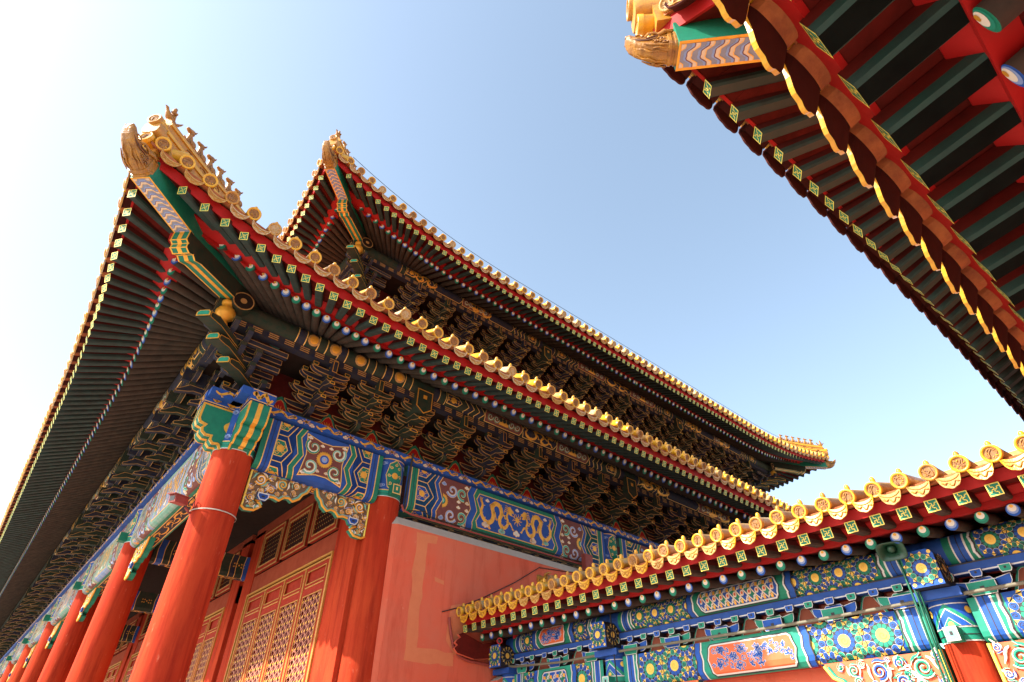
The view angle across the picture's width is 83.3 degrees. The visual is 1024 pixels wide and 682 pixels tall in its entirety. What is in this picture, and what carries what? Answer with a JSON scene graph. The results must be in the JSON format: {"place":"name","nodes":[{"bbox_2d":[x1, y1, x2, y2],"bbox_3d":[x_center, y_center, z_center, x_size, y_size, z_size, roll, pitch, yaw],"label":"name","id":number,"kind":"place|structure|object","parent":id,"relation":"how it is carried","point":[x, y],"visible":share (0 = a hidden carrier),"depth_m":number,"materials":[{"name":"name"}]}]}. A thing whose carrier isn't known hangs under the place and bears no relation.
{"place":"outdoors","nodes":[
{"label":"outdoors","id":0,"kind":"place"},
{"bbox_2d":[0,104,835,681],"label":"palace hall","id":1,"kind":"structure","parent":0,"point":[322,368],"depth_m":16.42,"materials":[{"name":"red paint"}]},
{"bbox_2d":[167,492,235,522],"bbox_3d":[-6.709,3.624,12.411,1.522,0.314,0.956,28,-45,-31],"label":"security camera","id":2,"kind":"object","parent":1,"relation":"attached to","point":[176,498],"visible":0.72,"depth_m":12.12,"materials":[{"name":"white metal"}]},
{"bbox_2d":[403,453,413,509],"bbox_3d":[-2.801,3.808,15.637,0.066,1.604,0.176,28,-45,-31],"label":"cable","id":3,"kind":"object","parent":1,"relation":"attached to","point":[404,506],"visible":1,"depth_m":15.65,"materials":[{"name":"black plastic"}]},
{"bbox_2d":[448,617,488,665],"bbox_3d":[-0.930,7.667,14.611,1.775,0.971,0.075,28,-45,-31],"label":"pipe","id":4,"kind":"object","parent":1,"relation":"attached to","point":[460,656],"visible":0.88,"depth_m":14.29,"materials":[{"name":"red metal"}]},
{"bbox_2d":[401,504,581,564],"bbox_3d":[-0.319,5.773,16.869,6.877,0.213,0.080,28,-45,-31],"label":"pipe","id":5,"kind":"object","parent":1,"relation":"on","point":[449,525],"visible":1,"depth_m":16.49,"materials":[{"name":"red metal"}]},
{"bbox_2d":[408,510,581,561],"bbox_3d":[-0.223,5.769,16.901,6.602,0.128,0.058,28,-45,-31],"label":"cable","id":6,"kind":"object","parent":1,"relation":"attached to","point":[492,535],"visible":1,"depth_m":16.62,"materials":[{"name":"black plastic"}]},
{"bbox_2d":[442,567,572,611],"bbox_3d":[0.284,7.102,16.401,5.346,1.973,0.029,28,-45,-31],"label":"wire","id":7,"kind":"object","parent":1,"relation":"attached to","point":[506,586],"visible":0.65,"depth_m":16.17,"materials":[{"name":"black"}]},
{"bbox_2d":[353,157,810,448],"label":"roof edge tiles","id":8,"kind":"object","parent":1,"relation":"attached to","point":[554,303],"visible":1,"depth_m":25.58,"materials":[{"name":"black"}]},
{"bbox_2d":[581,553,592,570],"bbox_3d":[2.430,7.151,18.561,0.360,0.500,0.171,28,-45,-31],"label":"junction box","id":9,"kind":"object","parent":1,"relation":"attached to","point":[587,560],"visible":0.68,"depth_m":18.51,"materials":[{"name":"red metal"}]},
{"bbox_2d":[0,0,1023,648],"label":"sky","id":10,"kind":"structure","parent":0,"point":[527,132],"materials":[{"name":"blue"}]},
{"bbox_2d":[624,0,1023,421],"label":"roof eave","id":11,"kind":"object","parent":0,"point":[705,48],"depth_m":7.45,"materials":[{"name":"red paint"}]},
{"bbox_2d":[712,0,1023,375],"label":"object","id":12,"kind":"structure","parent":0,"point":[916,107],"depth_m":3.58,"materials":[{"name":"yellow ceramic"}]},
{"label":"courtyard paving","id":13,"kind":"structure","parent":0,"visible":0},
{"bbox_2d":[452,431,1023,681],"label":"side gallery","id":14,"kind":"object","parent":13,"relation":"on","point":[957,529],"visible":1,"depth_m":9.49,"materials":[{"name":"red paint"}]},
{"bbox_2d":[496,638,502,643],"bbox_3d":[-0.321,7.499,14.504,0.144,0.293,0.332,4,-38,-4],"label":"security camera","id":15,"kind":"object","parent":14,"relation":"attached to","point":[499,640],"visible":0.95,"depth_m":14.36,"materials":[{"name":"red"}]},
{"bbox_2d":[610,614,617,681],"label":"cable","id":16,"kind":"object","parent":14,"relation":"attached to","point":[613,647],"visible":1,"depth_m":12.02,"materials":[{"name":"black plastic"}]},
{"bbox_2d":[508,580,1023,667],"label":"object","id":17,"kind":"object","parent":14,"relation":"attached to","point":[996,587],"visible":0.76,"depth_m":9.74,"materials":[{"name":"blue paint"}]},
{"bbox_2d":[875,541,907,561],"bbox_3d":[5.769,3.132,8.708,0.475,0.395,0.388,28,-45,-31],"label":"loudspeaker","id":18,"kind":"object","parent":14,"relation":"attached to","point":[889,551],"visible":0.97,"depth_m":8.63,"materials":[{"name":"green"}]},
{"bbox_2d":[897,560,945,681],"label":"cable","id":19,"kind":"object","parent":14,"relation":"attached to","point":[924,626],"visible":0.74,"depth_m":8.20,"materials":[{"name":"teal plastic"}]},
{"bbox_2d":[901,560,950,681],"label":"cable","id":20,"kind":"object","parent":14,"relation":"attached to","point":[932,637],"visible":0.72,"depth_m":8.07,"materials":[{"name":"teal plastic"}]},
{"bbox_2d":[917,590,953,681],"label":"cable","id":21,"kind":"object","parent":14,"relation":"attached to","point":[936,638],"visible":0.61,"depth_m":8.07,"materials":[{"name":"teal plastic"}]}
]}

